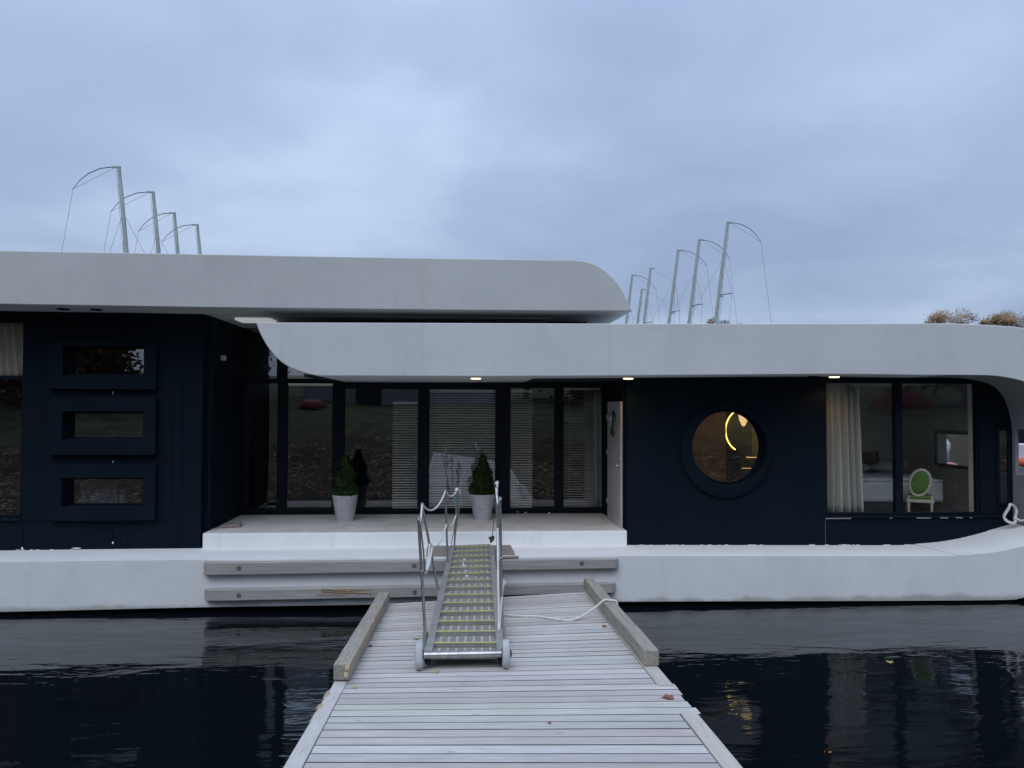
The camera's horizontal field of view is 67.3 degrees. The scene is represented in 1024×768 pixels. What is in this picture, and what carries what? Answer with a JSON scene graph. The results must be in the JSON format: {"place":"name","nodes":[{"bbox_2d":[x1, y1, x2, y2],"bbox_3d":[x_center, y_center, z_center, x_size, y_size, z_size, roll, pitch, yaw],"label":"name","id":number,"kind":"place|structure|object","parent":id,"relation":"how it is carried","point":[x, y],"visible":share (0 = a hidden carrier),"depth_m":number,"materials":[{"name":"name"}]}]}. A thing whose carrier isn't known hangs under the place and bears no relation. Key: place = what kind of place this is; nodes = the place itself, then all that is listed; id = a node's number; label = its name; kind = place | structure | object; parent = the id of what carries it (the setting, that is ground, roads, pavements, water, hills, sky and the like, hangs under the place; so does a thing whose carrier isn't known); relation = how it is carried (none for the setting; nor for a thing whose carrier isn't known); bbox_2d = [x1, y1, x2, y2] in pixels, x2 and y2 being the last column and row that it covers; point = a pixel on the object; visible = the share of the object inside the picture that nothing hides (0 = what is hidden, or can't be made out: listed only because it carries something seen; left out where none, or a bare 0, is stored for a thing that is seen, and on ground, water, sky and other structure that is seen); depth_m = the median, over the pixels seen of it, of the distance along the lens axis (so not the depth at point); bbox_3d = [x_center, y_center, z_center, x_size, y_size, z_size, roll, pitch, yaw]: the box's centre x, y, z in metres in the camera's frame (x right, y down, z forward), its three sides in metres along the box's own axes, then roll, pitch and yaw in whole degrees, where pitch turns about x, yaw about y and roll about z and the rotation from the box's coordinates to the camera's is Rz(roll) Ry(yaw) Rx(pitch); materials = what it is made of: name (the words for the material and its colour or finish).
{"place":"outdoors","nodes":[
{"label":"outdoors","id":0,"kind":"place"},
{"bbox_2d":[81,480,140,502],"bbox_3d":[-7.013,2.094,13.482,0.760,0.860,0.750,0,-2,-4],"label":"armchair","id":1,"kind":"object","parent":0,"point":[103,491],"visible":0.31,"depth_m":13.14,"materials":[{"name":"fabric"}]},
{"bbox_2d":[220,523,241,527],"bbox_3d":[-4.885,2.462,13.387,0.337,0.055,0.220,1,-2,-12],"label":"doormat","id":2,"kind":"object","parent":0,"point":[231,525],"visible":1,"depth_m":13.30,"materials":[{"name":"grey fabric"}]},
{"bbox_2d":[288,367,332,385],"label":"shore","id":3,"kind":"structure","parent":0,"point":[293,373],"depth_m":100.08,"materials":[{"name":"grey"}]},
{"bbox_2d":[706,317,718,323],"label":"autumn tree","id":4,"kind":"object","parent":3,"relation":"on","point":[711,321],"visible":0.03,"depth_m":110.25,"materials":[{"name":"brown plant"}]},
{"bbox_2d":[924,305,973,323],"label":"autumn tree","id":5,"kind":"object","parent":3,"relation":"on","point":[938,317],"visible":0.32,"depth_m":107.41,"materials":[{"name":"brown plant"}]},
{"bbox_2d":[965,310,979,323],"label":"bare tree","id":6,"kind":"object","parent":3,"relation":"on","point":[973,318],"visible":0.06,"depth_m":110.74,"materials":[{"name":"brown plant"}]},
{"bbox_2d":[979,318,989,324],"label":"autumn tree","id":7,"kind":"object","parent":3,"relation":"on","point":[982,321],"visible":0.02,"depth_m":116.13,"materials":[{"name":"brown plant"}]},
{"bbox_2d":[985,309,1022,327],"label":"autumn tree","id":8,"kind":"object","parent":3,"relation":"on","point":[1000,320],"visible":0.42,"depth_m":108.33,"materials":[{"name":"brown plant"}]},
{"bbox_2d":[1014,316,1023,327],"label":"bare tree","id":9,"kind":"object","parent":3,"relation":"on","point":[1022,324],"visible":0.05,"depth_m":112.06,"materials":[{"name":"brown plant"}]},
{"bbox_2d":[0,434,1023,767],"bbox_3d":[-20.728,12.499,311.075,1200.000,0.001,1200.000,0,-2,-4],"label":"water","id":10,"kind":"structure","parent":0,"point":[792,684],"depth_m":8.81,"materials":[{"name":"black liquid"}]},
{"bbox_2d":[62,166,143,252],"bbox_3d":[-10.518,-1.177,22.405,7.104,10.370,2.240,0,-2,-4],"label":"sailboat","id":11,"kind":"object","parent":10,"relation":"on","point":[124,226],"visible":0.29,"depth_m":22.43,"materials":[{"name":"metal"}]},
{"bbox_2d":[104,191,165,253],"bbox_3d":[-10.746,-1.096,25.077,7.104,10.370,2.240,0,-2,-7],"label":"sailboat","id":12,"kind":"object","parent":10,"relation":"on","point":[157,249],"visible":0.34,"depth_m":25.05,"materials":[{"name":"metal"}]},
{"bbox_2d":[135,212,179,253],"bbox_3d":[-11.229,-1.020,27.649,7.104,10.370,2.240,0,-2,0],"label":"sailboat","id":13,"kind":"object","parent":10,"relation":"on","point":[175,232],"visible":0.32,"depth_m":27.76,"materials":[{"name":"metal"}]},
{"bbox_2d":[161,224,201,253],"bbox_3d":[-11.137,-0.962,29.554,7.104,10.370,2.240,0,-2,-6],"label":"sailboat","id":14,"kind":"object","parent":10,"relation":"on","point":[198,242],"visible":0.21,"depth_m":29.56,"materials":[{"name":"metal"}]},
{"bbox_2d":[0,251,1023,611],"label":"houseboat","id":15,"kind":"object","parent":10,"relation":"on","point":[162,379],"visible":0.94,"depth_m":12.81,"materials":[{"name":"paint"}]},
{"bbox_2d":[0,323,23,375],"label":"curtain","id":16,"kind":"object","parent":15,"relation":"hanging from","point":[11,349],"visible":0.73,"depth_m":12.89,"materials":[{"name":"white fabric"}]},
{"bbox_2d":[0,319,24,520],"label":"tall window","id":17,"kind":"structure","parent":15,"relation":"in","point":[1,321],"depth_m":12.72,"materials":[{"name":"glass"}]},
{"bbox_2d":[48,397,157,454],"bbox_3d":[-6.756,0.697,12.789,1.705,0.952,0.250,0,-2,-4],"label":"window","id":18,"kind":"structure","parent":15,"relation":"in","point":[147,406],"depth_m":12.67,"materials":[{"name":"metal"}]},
{"bbox_2d":[48,465,157,520],"bbox_3d":[-6.743,1.794,12.757,1.693,0.909,0.250,0,-2,-4],"label":"window","id":19,"kind":"structure","parent":15,"relation":"in","point":[57,511],"depth_m":12.64,"materials":[{"name":"metal"}]},
{"bbox_2d":[48,341,158,389],"bbox_3d":[-6.768,-0.302,12.819,1.716,0.788,0.250,0,-2,-4],"label":"window","id":20,"kind":"structure","parent":15,"relation":"in","point":[148,380],"depth_m":12.70,"materials":[{"name":"metal"}]},
{"bbox_2d":[214,419,233,526],"bbox_3d":[-5.116,1.561,13.760,0.098,1.836,0.980,0,-2,-4],"label":"side door","id":21,"kind":"structure","parent":15,"relation":"in","point":[223,485],"depth_m":13.68,"materials":[{"name":"metal"}]},
{"bbox_2d":[331,454,359,521],"bbox_3d":[-3.086,1.903,14.216,0.534,1.238,0.544,0,-2,-4],"label":"planter","id":22,"kind":"object","parent":15,"relation":"on","point":[345,489],"visible":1,"depth_m":14.08,"materials":[{"name":"ceramic"}]},
{"bbox_2d":[392,402,417,507],"bbox_3d":[-2.123,1.411,15.297,0.503,2.113,0.040,0,-2,-4],"label":"window blind","id":23,"kind":"object","parent":15,"relation":"attached to","point":[414,414],"depth_m":15.29,"materials":[{"name":"white plastic"}]},
{"bbox_2d":[429,390,494,507],"bbox_3d":[-0.993,1.306,15.366,1.320,2.382,0.040,0,-2,-4],"label":"window blind","id":24,"kind":"object","parent":15,"relation":"attached to","point":[473,391],"depth_m":15.36,"materials":[{"name":"white plastic"}]},
{"bbox_2d":[426,545,514,556],"bbox_3d":[-0.675,2.681,12.341,1.396,0.040,0.821,0,-2,-4],"label":"landing plank","id":25,"kind":"object","parent":15,"relation":"on","point":[440,551],"visible":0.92,"depth_m":12.21,"materials":[{"name":"grey wood"}]},
{"bbox_2d":[466,454,498,519],"bbox_3d":[-0.570,1.919,14.465,0.596,1.241,0.553,-1,-2,42],"label":"planter","id":26,"kind":"object","parent":15,"relation":"on","point":[482,490],"visible":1,"depth_m":14.30,"materials":[{"name":"ceramic"}]},
{"bbox_2d":[502,556,518,558],"bbox_3d":[-0.100,2.691,11.932,0.453,0.020,0.099,1,-2,-11],"label":"shim board","id":27,"kind":"object","parent":15,"relation":"on","point":[506,557],"visible":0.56,"depth_m":11.92,"materials":[{"name":"grey wood"}]},
{"bbox_2d":[510,390,532,507],"bbox_3d":[0.191,1.308,15.444,0.438,2.385,0.040,0,-2,-4],"label":"window blind","id":28,"kind":"object","parent":15,"relation":"attached to","point":[522,391],"depth_m":15.44,"materials":[{"name":"white plastic"}]},
{"bbox_2d":[564,388,600,506],"bbox_3d":[1.456,1.307,15.599,0.852,2.456,0.040,0,-2,-4],"label":"window blind","id":29,"kind":"object","parent":15,"relation":"attached to","point":[582,389],"depth_m":15.59,"materials":[{"name":"white plastic"}]},
{"bbox_2d":[593,392,601,506],"bbox_3d":[1.741,1.330,15.534,0.190,2.352,0.046,0,-2,-4],"label":"curtain","id":30,"kind":"object","parent":15,"relation":"hanging from","point":[597,460],"visible":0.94,"depth_m":15.53,"materials":[{"name":"fabric"}]},
{"bbox_2d":[606,401,622,527],"bbox_3d":[1.845,1.432,14.092,0.113,2.220,1.211,0,-2,-4],"label":"door","id":31,"kind":"structure","parent":15,"relation":"in","point":[614,417],"depth_m":13.92,"materials":[{"name":"white paint"}]},
{"bbox_2d":[726,413,751,449],"bbox_3d":[4.859,0.973,16.209,0.766,0.838,0.054,0,-2,-4],"label":"round mirror","id":32,"kind":"object","parent":15,"relation":"attached to","point":[738,435],"visible":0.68,"depth_m":16.21,"materials":[{"name":"brown mirror"}]},
{"bbox_2d":[738,415,746,425],"bbox_3d":[4.676,0.431,15.539,0.200,0.848,0.200,0,-2,-4],"label":"wall lamp","id":33,"kind":"object","parent":15,"relation":"hanging from","point":[743,421],"visible":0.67,"depth_m":15.48,"materials":[{"name":"white"}]},
{"bbox_2d":[736,456,756,468],"bbox_3d":[4.943,1.631,15.966,0.471,0.248,0.312,0,-2,-4],"label":"lit shelf","id":34,"kind":"object","parent":15,"relation":"attached to","point":[746,457],"visible":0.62,"depth_m":15.91,"materials":[{"name":"brown wood"}]},
{"bbox_2d":[826,386,863,511],"bbox_3d":[6.006,1.220,13.872,0.688,2.366,0.176,0,-2,-4],"label":"curtain","id":35,"kind":"object","parent":15,"relation":"hanging from","point":[844,475],"visible":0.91,"depth_m":13.86,"materials":[{"name":"fabric"}]},
{"bbox_2d":[862,451,942,511],"bbox_3d":[6.945,2.054,15.907,3.091,1.199,2.230,0,-2,-4],"label":"bed","id":36,"kind":"object","parent":15,"relation":"on","point":[877,485],"visible":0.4,"depth_m":14.87,"materials":[{"name":"grey fabric"}]},
{"bbox_2d":[825,381,1008,518],"bbox_3d":[7.192,1.171,13.724,3.360,2.428,0.180,0,-2,-4],"label":"bedroom window","id":37,"kind":"structure","parent":15,"relation":"in","point":[897,444],"depth_m":13.70,"materials":[{"name":"metal"}]},
{"bbox_2d":[906,468,934,511],"bbox_3d":[7.704,2.097,14.528,0.470,1.036,0.520,-1,-2,26],"label":"oval back chair","id":38,"kind":"object","parent":15,"relation":"on","point":[919,483],"visible":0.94,"depth_m":14.35,"materials":[{"name":"green fabric"}]},
{"bbox_2d":[934,430,967,469],"bbox_3d":[8.814,1.296,15.011,0.028,0.746,1.830,0,-2,-4],"label":"end window","id":39,"kind":"structure","parent":15,"relation":"in","point":[936,463],"depth_m":15.58,"materials":[{"name":"black metal"}]},
{"bbox_2d":[996,428,1010,504],"bbox_3d":[8.797,1.475,13.761,0.252,1.365,0.030,0,-2,-4],"label":"side window","id":40,"kind":"structure","parent":15,"relation":"in","point":[997,429],"depth_m":13.75,"materials":[{"name":"metal"}]},
{"bbox_2d":[1003,503,1023,524],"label":"rope coil","id":41,"kind":"object","parent":15,"relation":"hanging from","point":[1015,518],"visible":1,"depth_m":13.48,"materials":[{"name":"white fabric"}]},
{"bbox_2d":[283,578,742,767],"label":"pier","id":42,"kind":"structure","parent":10,"relation":"on","point":[591,688],"depth_m":6.37,"materials":[{"name":"grey wood"}]},
{"bbox_2d":[414,481,511,669],"bbox_3d":[-0.629,2.035,9.989,1.104,1.546,5.495,0,-2,-4],"label":"gangway","id":43,"kind":"object","parent":42,"relation":"on","point":[467,622],"visible":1,"depth_m":8.77,"materials":[{"name":"metal"}]},
{"bbox_2d":[504,599,618,620],"bbox_3d":[0.612,3.030,9.485,1.516,0.771,0.480,0,-2,-4],"label":"mooring line","id":44,"kind":"object","parent":42,"relation":"on","point":[579,617],"visible":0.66,"depth_m":9.45,"materials":[{"name":"white fabric"}]},
{"bbox_2d":[662,694,673,698],"bbox_3d":[1.328,2.655,6.520,0.108,0.012,0.094,-1,-2,39],"label":"fallen leaf","id":45,"kind":"object","parent":42,"relation":"on","point":[668,696],"visible":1,"depth_m":6.53,"materials":[{"name":"brown plant"}]},
{"bbox_2d":[625,275,659,323],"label":"sailboat","id":46,"kind":"object","parent":10,"relation":"on","point":[629,296],"visible":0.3,"depth_m":40.23,"materials":[{"name":"metal"}]},
{"bbox_2d":[633,289,666,323],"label":"sailboat","id":47,"kind":"object","parent":10,"relation":"on","point":[639,312],"visible":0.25,"depth_m":41.66,"materials":[{"name":"metal"}]},
{"bbox_2d":[633,268,679,323],"bbox_3d":[5.761,-0.636,38.026,7.104,10.370,2.240,2,-2,-7],"label":"sailboat","id":48,"kind":"object","parent":10,"relation":"on","point":[647,298],"visible":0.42,"depth_m":38.21,"materials":[{"name":"metal"}]},
{"bbox_2d":[651,250,713,323],"bbox_3d":[6.174,-0.765,33.735,7.104,10.370,2.240,2,-2,-1],"label":"sailboat","id":49,"kind":"object","parent":10,"relation":"on","point":[673,290],"visible":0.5,"depth_m":33.82,"materials":[{"name":"metal"}]},
{"bbox_2d":[666,239,736,323],"bbox_3d":[6.587,-0.831,31.494,7.104,10.370,2.240,2,-2,-6],"label":"sailboat","id":50,"kind":"object","parent":10,"relation":"on","point":[692,304],"visible":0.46,"depth_m":31.66,"materials":[{"name":"metal"}]},
{"bbox_2d":[686,222,770,323],"bbox_3d":[6.929,-0.919,28.559,7.104,10.370,2.240,2,-2,-4],"label":"sailboat","id":51,"kind":"object","parent":10,"relation":"on","point":[720,284],"visible":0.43,"depth_m":28.68,"materials":[{"name":"metal"}]},
{"bbox_2d":[1018,429,1023,442],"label":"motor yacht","id":52,"kind":"object","parent":10,"relation":"on","point":[1021,435],"depth_m":37.10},
{"bbox_2d":[1019,443,1023,474],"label":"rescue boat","id":53,"kind":"object","parent":10,"relation":"on","point":[1021,458],"visible":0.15,"depth_m":31.34,"materials":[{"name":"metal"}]},
{"bbox_2d":[0,0,1023,326],"label":"sky","id":54,"kind":"structure","parent":0,"point":[872,151],"materials":[{"name":"blue"}]}
]}

